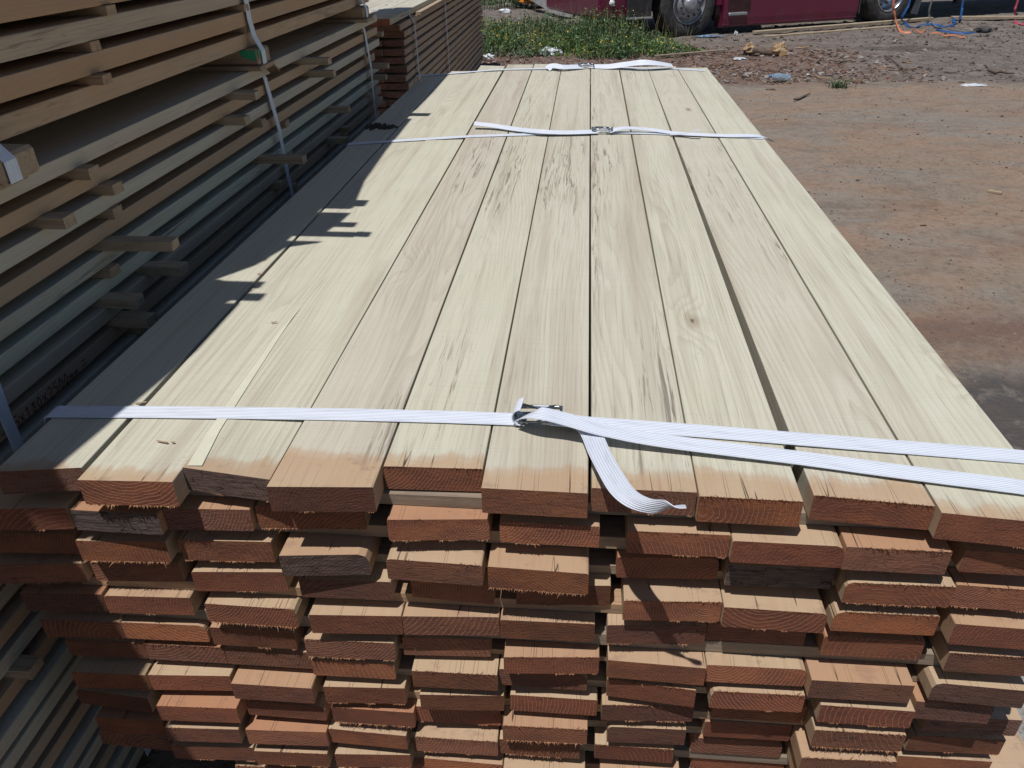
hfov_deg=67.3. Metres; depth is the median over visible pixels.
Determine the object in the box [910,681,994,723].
timber board
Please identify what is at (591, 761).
spacer batten
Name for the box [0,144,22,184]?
packing strap
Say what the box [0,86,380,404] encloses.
timber board
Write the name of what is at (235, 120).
spacer batten
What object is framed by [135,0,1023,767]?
ground
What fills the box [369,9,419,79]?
packing strap
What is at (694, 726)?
spacer batten
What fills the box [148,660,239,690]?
timber board
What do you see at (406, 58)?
timber board
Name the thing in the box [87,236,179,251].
spacer batten
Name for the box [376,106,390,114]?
timber board
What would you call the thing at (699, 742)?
timber board
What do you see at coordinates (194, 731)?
timber board
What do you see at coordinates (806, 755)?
timber board
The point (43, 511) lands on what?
timber board
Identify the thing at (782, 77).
plastic bottle
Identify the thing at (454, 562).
timber board
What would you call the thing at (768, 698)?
timber board
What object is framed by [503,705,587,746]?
timber board
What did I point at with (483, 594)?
timber board
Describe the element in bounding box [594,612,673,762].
timber board
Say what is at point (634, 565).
timber board
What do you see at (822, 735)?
timber board
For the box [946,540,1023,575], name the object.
timber board
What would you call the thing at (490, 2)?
undergrowth
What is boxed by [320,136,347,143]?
spacer batten
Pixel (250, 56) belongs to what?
pack bearer
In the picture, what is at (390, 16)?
timber board
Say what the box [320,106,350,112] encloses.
spacer batten
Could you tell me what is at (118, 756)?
timber board
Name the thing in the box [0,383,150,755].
packing strap
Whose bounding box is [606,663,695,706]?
timber board
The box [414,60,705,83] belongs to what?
packing strap
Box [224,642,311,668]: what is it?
timber board
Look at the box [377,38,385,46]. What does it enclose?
timber board
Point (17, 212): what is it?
timber board
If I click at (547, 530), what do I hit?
timber board
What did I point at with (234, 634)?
timber board
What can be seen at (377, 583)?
timber board
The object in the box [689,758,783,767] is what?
timber board
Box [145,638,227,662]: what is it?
timber board
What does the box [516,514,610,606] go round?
timber board
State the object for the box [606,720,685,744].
timber board
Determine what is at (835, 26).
loose plank
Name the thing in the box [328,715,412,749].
timber board
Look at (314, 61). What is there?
spacer batten
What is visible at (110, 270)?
spacer batten
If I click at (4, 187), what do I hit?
spacer batten
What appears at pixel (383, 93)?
timber board
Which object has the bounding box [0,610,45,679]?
timber board
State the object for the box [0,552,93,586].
timber board
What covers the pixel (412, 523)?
timber board
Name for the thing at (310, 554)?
timber board
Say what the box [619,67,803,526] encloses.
timber board
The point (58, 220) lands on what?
spacer batten
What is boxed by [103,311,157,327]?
spacer batten
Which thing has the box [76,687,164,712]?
timber board
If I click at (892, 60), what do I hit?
stick
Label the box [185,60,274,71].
spacer batten
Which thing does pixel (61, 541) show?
timber board
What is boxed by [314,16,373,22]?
spacer batten
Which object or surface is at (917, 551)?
timber board
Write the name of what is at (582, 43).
wildflowers
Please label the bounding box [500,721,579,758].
timber board
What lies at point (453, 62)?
timber board
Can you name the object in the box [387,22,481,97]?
timber board
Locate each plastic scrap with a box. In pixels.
[695,35,723,37]
[961,83,986,85]
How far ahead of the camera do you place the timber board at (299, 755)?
1.43 m
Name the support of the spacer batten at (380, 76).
on the timber board
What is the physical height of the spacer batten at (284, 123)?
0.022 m
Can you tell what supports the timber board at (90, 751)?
on the timber board at (103, 755)
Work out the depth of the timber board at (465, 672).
1.28 m
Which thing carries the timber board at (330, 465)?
on the spacer batten at (460, 499)
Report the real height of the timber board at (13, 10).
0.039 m
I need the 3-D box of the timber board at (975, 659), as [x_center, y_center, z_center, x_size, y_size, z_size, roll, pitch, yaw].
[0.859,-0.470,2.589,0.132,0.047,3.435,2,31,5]
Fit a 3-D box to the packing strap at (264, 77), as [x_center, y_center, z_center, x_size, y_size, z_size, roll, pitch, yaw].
[-0.924,-0.479,2.823,0.365,1.325,0.249,2,31,5]
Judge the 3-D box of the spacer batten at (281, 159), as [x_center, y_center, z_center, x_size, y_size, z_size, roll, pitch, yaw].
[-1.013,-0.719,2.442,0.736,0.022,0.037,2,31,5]
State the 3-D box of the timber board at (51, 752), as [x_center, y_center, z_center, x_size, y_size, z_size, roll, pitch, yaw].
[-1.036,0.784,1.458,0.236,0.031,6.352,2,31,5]
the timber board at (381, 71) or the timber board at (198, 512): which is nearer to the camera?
the timber board at (198, 512)
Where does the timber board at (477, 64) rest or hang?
on the ground bearer
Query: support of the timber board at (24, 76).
on the timber board at (22, 114)
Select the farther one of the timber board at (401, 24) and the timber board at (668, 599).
the timber board at (401, 24)
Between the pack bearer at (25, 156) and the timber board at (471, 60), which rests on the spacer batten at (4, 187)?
the pack bearer at (25, 156)
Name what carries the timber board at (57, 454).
on the timber board at (43, 511)
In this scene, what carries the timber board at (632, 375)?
on the timber board at (681, 537)
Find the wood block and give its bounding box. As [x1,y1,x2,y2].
[987,189,1002,194]
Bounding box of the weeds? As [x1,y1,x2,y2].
[481,0,705,59]
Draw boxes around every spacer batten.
[0,176,28,190]
[2,655,43,679]
[18,212,76,229]
[45,4,116,15]
[48,40,101,51]
[52,164,100,179]
[61,72,112,84]
[80,180,123,195]
[81,562,940,630]
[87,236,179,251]
[89,292,144,309]
[90,263,120,278]
[92,204,122,219]
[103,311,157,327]
[119,591,940,665]
[124,328,146,333]
[130,261,188,275]
[141,650,809,699]
[177,533,834,584]
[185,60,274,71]
[188,483,919,529]
[210,4,248,11]
[210,115,250,125]
[216,90,260,99]
[222,25,250,33]
[243,118,266,127]
[249,154,306,163]
[255,506,954,565]
[267,180,284,188]
[272,119,289,127]
[284,182,297,190]
[288,57,331,64]
[296,70,335,77]
[300,626,919,681]
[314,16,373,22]
[319,676,904,728]
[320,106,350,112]
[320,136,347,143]
[330,705,789,738]
[334,743,689,767]
[335,125,350,131]
[361,91,369,96]
[362,63,389,68]
[366,74,387,79]
[372,31,383,36]
[410,719,788,764]
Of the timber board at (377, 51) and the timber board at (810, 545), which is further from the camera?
the timber board at (377, 51)
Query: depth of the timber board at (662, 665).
1.22 m
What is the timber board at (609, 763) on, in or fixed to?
on the timber board
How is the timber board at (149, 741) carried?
on the ground
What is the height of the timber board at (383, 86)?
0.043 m
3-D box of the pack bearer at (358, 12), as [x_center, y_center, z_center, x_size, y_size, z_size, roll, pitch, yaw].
[-0.987,-1.643,3.401,0.700,0.047,0.095,2,31,5]
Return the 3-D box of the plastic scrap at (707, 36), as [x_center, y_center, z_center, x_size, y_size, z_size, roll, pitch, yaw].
[3.326,-5.846,12.936,0.542,0.052,0.144,2,31,5]
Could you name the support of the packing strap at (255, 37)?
attached to the timber board
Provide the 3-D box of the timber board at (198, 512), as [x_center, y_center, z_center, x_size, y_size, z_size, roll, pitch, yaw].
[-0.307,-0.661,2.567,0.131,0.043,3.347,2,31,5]
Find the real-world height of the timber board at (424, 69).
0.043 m
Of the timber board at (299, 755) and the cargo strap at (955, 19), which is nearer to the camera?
the timber board at (299, 755)
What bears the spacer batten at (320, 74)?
on the timber board
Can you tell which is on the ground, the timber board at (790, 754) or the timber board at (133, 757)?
the timber board at (133, 757)
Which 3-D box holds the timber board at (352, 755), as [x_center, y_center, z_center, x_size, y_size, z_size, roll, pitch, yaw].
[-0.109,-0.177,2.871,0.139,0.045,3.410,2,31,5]
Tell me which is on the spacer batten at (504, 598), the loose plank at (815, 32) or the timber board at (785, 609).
the timber board at (785, 609)
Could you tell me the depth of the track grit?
6.20 m
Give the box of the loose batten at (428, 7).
[416,0,445,14]
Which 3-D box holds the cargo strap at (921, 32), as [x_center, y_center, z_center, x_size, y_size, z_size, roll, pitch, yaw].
[6.995,-5.808,12.746,0.273,0.064,1.137,-9,32,-12]
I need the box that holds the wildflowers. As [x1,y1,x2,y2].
[483,5,698,53]
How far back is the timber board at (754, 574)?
1.12 m
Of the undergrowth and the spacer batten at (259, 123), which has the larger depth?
the undergrowth
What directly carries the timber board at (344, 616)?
on the timber board at (384, 647)
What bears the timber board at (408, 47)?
on the spacer batten
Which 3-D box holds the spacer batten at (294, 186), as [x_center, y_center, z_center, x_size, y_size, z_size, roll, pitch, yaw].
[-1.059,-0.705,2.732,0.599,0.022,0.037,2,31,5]
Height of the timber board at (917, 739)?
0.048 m
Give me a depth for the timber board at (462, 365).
1.47 m
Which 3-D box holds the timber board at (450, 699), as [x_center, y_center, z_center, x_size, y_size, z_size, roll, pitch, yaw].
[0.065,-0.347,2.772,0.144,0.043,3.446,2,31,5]
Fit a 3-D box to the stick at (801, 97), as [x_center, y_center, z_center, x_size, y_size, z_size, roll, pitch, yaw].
[3.248,-3.210,8.589,0.038,0.031,0.437,23,39,34]
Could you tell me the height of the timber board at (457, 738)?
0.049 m
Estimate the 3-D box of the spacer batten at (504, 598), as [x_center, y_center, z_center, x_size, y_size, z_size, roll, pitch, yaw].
[-0.027,0.333,1.232,1.373,0.019,0.048,2,31,5]
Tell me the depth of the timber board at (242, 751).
1.44 m
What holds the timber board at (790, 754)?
on the spacer batten at (682, 750)
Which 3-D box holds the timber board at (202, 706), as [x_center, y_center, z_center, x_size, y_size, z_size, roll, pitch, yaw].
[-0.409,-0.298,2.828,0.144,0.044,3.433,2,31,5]
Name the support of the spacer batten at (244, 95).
on the timber board
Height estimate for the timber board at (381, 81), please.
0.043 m
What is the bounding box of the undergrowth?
[480,0,542,9]
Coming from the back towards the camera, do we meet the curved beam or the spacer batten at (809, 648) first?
the curved beam
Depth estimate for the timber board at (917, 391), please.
1.39 m
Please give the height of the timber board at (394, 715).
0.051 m
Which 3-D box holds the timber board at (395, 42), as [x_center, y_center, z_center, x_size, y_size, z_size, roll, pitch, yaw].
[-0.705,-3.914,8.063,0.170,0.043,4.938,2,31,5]
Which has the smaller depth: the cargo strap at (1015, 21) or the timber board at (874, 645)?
the timber board at (874, 645)
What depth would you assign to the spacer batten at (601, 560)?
1.20 m
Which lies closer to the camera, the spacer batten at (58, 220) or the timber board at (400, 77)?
the spacer batten at (58, 220)
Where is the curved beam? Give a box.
[531,0,575,17]
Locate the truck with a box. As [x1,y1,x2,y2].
[547,0,961,36]
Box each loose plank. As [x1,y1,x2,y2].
[654,49,725,56]
[752,17,933,33]
[763,25,899,37]
[950,16,1023,18]
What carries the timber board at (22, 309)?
on the timber board at (21, 342)
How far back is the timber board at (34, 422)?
1.94 m
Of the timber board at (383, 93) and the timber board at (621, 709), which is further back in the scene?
the timber board at (383, 93)
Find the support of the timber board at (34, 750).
on the timber board at (51, 752)
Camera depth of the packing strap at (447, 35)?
7.63 m
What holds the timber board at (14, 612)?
on the timber board at (19, 639)
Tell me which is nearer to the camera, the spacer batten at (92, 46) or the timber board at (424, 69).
the spacer batten at (92, 46)
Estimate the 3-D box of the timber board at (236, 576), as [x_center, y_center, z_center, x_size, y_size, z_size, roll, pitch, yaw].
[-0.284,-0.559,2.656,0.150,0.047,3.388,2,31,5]
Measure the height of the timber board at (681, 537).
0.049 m
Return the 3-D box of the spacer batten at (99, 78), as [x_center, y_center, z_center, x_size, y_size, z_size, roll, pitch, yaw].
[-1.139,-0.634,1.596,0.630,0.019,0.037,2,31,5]
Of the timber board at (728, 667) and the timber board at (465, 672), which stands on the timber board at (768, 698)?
the timber board at (728, 667)
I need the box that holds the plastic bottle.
[769,73,790,81]
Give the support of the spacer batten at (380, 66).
on the timber board
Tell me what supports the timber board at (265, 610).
on the spacer batten
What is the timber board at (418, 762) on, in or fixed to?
on the spacer batten
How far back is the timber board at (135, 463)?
1.44 m
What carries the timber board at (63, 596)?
on the timber board at (88, 625)
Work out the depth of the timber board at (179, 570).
1.24 m
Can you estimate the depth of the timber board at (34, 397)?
1.86 m
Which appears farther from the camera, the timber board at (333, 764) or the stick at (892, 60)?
the stick at (892, 60)
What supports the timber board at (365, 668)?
on the timber board at (339, 690)
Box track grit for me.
[734,86,1023,416]
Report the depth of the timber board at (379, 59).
6.05 m
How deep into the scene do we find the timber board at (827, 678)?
1.18 m
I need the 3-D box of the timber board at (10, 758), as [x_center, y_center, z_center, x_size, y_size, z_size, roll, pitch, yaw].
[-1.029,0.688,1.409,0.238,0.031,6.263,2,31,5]
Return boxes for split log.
[742,41,788,55]
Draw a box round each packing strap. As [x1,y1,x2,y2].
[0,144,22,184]
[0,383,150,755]
[44,398,1023,513]
[244,0,266,64]
[262,75,293,196]
[346,122,775,146]
[361,0,367,18]
[362,26,376,118]
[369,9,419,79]
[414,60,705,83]
[444,2,449,71]
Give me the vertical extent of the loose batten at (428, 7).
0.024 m
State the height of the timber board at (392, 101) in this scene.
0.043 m
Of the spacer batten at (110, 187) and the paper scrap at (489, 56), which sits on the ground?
the paper scrap at (489, 56)
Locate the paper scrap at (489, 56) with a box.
[483,53,494,58]
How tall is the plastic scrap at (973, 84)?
0.022 m
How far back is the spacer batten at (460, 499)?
1.12 m
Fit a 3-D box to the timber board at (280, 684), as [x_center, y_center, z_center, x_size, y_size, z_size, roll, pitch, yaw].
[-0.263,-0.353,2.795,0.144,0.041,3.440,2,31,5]
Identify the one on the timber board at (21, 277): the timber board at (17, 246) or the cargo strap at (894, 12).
the timber board at (17, 246)
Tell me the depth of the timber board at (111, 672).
1.36 m
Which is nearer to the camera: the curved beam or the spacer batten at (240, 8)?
the spacer batten at (240, 8)
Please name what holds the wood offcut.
on the timber board at (63, 145)
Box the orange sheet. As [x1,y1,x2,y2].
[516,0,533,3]
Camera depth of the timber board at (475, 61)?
9.85 m
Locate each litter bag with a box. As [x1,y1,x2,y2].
[498,9,511,12]
[539,46,562,55]
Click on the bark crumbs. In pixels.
(384, 126)
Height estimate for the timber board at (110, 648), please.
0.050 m
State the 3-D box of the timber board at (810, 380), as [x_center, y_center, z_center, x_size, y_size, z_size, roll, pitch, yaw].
[0.633,-0.733,2.527,0.158,0.046,3.521,2,31,5]
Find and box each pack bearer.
[0,144,39,185]
[200,45,269,65]
[325,5,368,18]
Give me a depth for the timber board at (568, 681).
1.27 m
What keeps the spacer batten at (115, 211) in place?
on the timber board
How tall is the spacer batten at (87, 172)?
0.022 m
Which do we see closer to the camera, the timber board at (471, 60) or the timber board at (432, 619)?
the timber board at (432, 619)
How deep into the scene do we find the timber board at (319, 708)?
1.37 m
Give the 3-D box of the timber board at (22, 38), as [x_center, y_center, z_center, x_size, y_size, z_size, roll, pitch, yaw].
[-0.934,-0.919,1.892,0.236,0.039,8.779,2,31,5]
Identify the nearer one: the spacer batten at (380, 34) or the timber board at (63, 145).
the timber board at (63, 145)
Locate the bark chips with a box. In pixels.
[479,50,970,84]
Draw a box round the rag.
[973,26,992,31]
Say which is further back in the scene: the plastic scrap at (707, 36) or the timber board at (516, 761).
the plastic scrap at (707, 36)
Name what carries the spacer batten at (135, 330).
on the timber board at (34, 422)
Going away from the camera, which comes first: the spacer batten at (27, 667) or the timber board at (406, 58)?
the spacer batten at (27, 667)
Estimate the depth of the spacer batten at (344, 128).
3.21 m
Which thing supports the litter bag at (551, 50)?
on the ground
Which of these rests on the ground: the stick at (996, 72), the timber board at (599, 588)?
the stick at (996, 72)
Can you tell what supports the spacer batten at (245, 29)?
on the timber board
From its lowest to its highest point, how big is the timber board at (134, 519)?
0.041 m
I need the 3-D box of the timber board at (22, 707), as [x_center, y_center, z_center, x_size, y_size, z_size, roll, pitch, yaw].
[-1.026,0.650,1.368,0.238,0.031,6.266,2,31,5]
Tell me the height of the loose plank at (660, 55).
0.020 m
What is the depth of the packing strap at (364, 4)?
3.36 m
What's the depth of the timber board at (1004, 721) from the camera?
1.26 m
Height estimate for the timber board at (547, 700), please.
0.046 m
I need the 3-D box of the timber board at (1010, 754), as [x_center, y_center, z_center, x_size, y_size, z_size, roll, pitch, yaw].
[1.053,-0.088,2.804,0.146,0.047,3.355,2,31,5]
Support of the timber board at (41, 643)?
on the timber board at (22, 707)
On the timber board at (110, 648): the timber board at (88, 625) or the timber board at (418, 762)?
the timber board at (88, 625)
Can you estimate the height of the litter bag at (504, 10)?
0.082 m
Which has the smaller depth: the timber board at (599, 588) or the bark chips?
the timber board at (599, 588)
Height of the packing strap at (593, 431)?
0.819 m
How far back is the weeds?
11.74 m
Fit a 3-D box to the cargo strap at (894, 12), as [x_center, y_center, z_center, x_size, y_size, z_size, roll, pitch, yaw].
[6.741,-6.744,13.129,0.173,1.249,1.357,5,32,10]
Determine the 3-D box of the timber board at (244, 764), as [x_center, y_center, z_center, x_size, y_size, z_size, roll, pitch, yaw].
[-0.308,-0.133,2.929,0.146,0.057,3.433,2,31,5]
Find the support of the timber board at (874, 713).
on the timber board at (822, 735)
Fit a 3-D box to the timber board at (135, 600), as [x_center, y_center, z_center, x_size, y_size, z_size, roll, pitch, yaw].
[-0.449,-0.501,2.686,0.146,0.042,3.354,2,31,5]
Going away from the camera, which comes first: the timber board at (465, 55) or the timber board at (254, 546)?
the timber board at (254, 546)
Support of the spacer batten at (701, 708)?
on the timber board at (806, 755)
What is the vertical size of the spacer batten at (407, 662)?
0.016 m
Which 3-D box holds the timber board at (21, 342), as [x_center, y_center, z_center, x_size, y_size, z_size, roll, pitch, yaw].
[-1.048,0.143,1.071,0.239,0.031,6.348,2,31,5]
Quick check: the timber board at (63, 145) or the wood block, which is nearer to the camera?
the timber board at (63, 145)
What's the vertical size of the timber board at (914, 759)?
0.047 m
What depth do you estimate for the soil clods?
11.54 m
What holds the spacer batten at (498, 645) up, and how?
on the timber board at (874, 713)
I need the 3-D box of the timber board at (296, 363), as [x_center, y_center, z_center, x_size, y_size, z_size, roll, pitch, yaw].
[-0.259,-0.768,2.616,0.141,0.049,3.553,2,31,5]
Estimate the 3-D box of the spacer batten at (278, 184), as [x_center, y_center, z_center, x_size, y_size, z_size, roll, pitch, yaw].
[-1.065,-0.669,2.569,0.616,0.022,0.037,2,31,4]
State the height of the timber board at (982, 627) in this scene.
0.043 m
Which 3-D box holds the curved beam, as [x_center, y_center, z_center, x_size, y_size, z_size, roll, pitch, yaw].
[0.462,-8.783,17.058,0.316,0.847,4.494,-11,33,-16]
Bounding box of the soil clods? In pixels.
[686,21,1023,82]
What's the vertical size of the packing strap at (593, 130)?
0.763 m
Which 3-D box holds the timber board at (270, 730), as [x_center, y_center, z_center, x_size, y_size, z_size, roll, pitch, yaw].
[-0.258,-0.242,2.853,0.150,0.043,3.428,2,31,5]
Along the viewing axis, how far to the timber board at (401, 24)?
6.01 m
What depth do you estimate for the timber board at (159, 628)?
1.30 m
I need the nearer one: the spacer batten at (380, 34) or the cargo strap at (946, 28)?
the spacer batten at (380, 34)
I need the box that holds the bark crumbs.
[365,122,397,129]
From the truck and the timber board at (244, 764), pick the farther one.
the truck
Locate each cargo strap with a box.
[892,0,910,33]
[900,0,944,27]
[912,29,964,37]
[928,0,987,31]
[936,0,976,33]
[1014,0,1023,24]
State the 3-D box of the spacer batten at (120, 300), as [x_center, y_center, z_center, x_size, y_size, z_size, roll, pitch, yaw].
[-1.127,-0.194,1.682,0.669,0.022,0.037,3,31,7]
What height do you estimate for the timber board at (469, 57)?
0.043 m
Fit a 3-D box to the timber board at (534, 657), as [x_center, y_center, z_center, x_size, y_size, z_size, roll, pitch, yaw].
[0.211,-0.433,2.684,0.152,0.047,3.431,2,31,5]
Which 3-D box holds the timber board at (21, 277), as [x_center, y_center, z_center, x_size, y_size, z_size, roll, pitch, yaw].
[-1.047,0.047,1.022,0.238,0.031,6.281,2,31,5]
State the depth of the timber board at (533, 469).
1.42 m
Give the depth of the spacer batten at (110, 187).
1.61 m
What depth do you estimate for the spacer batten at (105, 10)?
1.59 m
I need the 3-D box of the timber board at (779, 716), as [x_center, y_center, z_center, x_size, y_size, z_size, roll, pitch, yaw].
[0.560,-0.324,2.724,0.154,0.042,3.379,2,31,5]
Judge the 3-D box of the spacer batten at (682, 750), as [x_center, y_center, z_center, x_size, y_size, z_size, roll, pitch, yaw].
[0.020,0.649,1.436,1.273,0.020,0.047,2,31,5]
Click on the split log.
(776, 49)
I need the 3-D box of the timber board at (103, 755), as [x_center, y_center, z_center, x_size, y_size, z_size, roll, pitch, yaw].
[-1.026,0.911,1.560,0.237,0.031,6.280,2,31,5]
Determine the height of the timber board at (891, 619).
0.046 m
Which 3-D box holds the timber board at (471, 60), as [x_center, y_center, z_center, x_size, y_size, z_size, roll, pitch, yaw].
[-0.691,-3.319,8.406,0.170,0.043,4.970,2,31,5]
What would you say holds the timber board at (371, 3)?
on the timber board
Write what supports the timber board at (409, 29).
on the timber board at (395, 42)
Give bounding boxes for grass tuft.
[820,77,857,88]
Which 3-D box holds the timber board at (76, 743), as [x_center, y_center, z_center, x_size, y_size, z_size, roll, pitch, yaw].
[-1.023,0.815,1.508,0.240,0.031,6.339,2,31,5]
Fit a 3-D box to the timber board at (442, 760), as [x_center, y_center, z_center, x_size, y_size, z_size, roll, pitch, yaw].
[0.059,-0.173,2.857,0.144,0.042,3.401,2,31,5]
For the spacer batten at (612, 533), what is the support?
on the timber board at (546, 569)
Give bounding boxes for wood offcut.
[266,64,279,72]
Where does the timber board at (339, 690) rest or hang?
on the spacer batten
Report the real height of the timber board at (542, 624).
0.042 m
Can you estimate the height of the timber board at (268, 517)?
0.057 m
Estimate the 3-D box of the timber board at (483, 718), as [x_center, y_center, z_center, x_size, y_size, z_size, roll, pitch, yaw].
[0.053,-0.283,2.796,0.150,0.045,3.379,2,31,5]
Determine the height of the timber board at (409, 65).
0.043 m
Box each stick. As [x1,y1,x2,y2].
[793,93,810,99]
[884,55,906,70]
[987,69,1014,73]
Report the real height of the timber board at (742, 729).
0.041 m
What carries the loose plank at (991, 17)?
on the ground
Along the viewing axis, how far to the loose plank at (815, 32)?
13.22 m
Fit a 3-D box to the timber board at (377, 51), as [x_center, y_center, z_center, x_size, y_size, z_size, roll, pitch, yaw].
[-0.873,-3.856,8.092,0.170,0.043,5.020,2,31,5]
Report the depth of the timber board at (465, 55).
9.09 m
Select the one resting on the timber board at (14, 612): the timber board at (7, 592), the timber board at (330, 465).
the timber board at (7, 592)
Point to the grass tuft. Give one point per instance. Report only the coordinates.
(844, 85)
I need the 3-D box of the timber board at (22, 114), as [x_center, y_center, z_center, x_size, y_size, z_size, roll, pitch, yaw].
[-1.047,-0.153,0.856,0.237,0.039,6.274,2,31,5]
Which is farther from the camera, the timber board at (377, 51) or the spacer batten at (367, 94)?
the timber board at (377, 51)
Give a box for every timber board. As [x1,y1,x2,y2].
[0,0,127,22]
[0,0,253,62]
[0,0,326,102]
[0,0,368,140]
[0,14,376,204]
[0,27,376,237]
[0,38,379,273]
[0,53,374,306]
[0,69,378,341]
[0,74,446,493]
[0,80,378,374]
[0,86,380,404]
[0,96,382,442]
[0,111,379,465]
[0,488,82,531]
[0,527,83,553]
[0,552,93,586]
[0,583,22,609]
[0,583,30,648]
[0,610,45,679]
[0,627,58,716]
[0,637,73,759]
[0,655,82,767]
[14,679,78,767]
[20,582,110,611]
[32,698,90,767]
[40,610,125,639]
[51,705,101,767]
[65,637,148,657]
[70,496,167,534]
[72,656,155,690]
[73,726,102,767]
[75,528,183,566]
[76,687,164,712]
[77,71,475,508]
[89,743,116,767]
[90,553,196,582]
[95,706,166,737]
[98,729,172,750]
[104,560,207,615]
[105,745,131,767]
[121,615,211,641]
[121,747,144,767]
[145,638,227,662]
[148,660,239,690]
[156,690,246,722]
[163,495,258,530]
[164,709,250,742]
[171,734,255,761]
[178,530,289,562]
[182,65,504,501]
[191,558,293,592]
[204,591,310,630]
[209,622,305,651]
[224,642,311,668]
[231,665,323,703]
[235,760,316,767]
[245,692,331,720]
[245,710,332,745]
[254,742,336,767]
[255,500,372,531]
[266,64,533,513]
[279,504,391,575]
[298,562,397,600]
[304,627,402,661]
[309,598,405,634]
[311,648,402,679]
[320,752,380,767]
[323,675,411,705]
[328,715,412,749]
[331,698,417,727]
[335,738,415,767]
[361,0,388,8]
[367,46,386,55]
[368,0,435,25]
[369,0,407,13]
[371,56,385,62]
[374,72,387,82]
[375,82,388,89]
[376,69,385,72]
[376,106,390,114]
[377,0,450,30]
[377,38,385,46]
[377,89,388,96]
[379,97,389,106]
[382,0,470,46]
[383,0,461,37]
[383,0,478,55]
[383,64,561,491]
[384,0,481,63]
[385,10,482,81]
[386,6,481,72]
[386,540,489,585]
[387,16,482,89]
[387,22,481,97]
[387,28,481,105]
[387,504,493,542]
[402,602,501,635]
[402,633,492,656]
[410,568,495,603]
[412,654,500,690]
[412,757,424,767]
[415,721,500,755]
[416,699,502,725]
[420,683,506,710]
[424,744,504,767]
[440,31,481,73]
[448,36,482,72]
[455,42,482,70]
[460,48,482,70]
[466,50,483,70]
[470,57,483,70]
[481,67,589,517]
[488,543,588,597]
[499,654,586,690]
[500,84,599,547]
[500,607,594,641]
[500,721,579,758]
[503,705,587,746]
[503,750,584,767]
[504,612,598,674]
[510,685,596,715]
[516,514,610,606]
[590,68,696,516]
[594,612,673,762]
[599,757,678,767]
[600,612,693,722]
[606,515,706,646]
[606,645,705,685]
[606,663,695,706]
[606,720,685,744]
[614,515,718,578]
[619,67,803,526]
[620,578,721,622]
[624,515,730,558]
[647,66,934,529]
[678,68,1023,548]
[688,733,781,757]
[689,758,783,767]
[701,719,791,740]
[704,651,806,685]
[705,619,806,645]
[705,681,805,712]
[710,700,807,722]
[718,579,826,632]
[719,555,835,588]
[728,523,843,567]
[784,739,796,767]
[790,725,896,767]
[802,657,914,702]
[804,700,906,754]
[810,698,915,728]
[814,625,924,660]
[818,585,939,635]
[833,567,955,607]
[834,526,952,574]
[894,747,991,767]
[903,718,1005,755]
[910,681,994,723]
[913,664,1023,707]
[916,706,1022,735]
[927,631,1023,675]
[936,605,1023,649]
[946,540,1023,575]
[947,566,1023,612]
[990,731,1023,767]
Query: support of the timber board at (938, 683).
on the timber board at (924, 707)
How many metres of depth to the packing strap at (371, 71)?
3.55 m
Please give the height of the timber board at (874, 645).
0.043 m
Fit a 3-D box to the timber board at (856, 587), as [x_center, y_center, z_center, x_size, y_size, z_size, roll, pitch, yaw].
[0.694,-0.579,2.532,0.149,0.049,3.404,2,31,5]
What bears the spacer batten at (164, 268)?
on the timber board
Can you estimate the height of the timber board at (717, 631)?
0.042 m
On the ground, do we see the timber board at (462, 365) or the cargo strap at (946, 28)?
the cargo strap at (946, 28)
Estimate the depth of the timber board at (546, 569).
1.13 m
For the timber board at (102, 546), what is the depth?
1.19 m
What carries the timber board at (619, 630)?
on the timber board at (662, 665)
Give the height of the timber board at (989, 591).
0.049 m
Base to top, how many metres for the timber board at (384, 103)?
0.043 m
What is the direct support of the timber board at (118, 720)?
on the timber board at (149, 741)
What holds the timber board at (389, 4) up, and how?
on the timber board
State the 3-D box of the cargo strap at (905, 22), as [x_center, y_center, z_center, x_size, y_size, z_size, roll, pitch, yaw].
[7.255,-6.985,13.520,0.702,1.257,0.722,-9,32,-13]

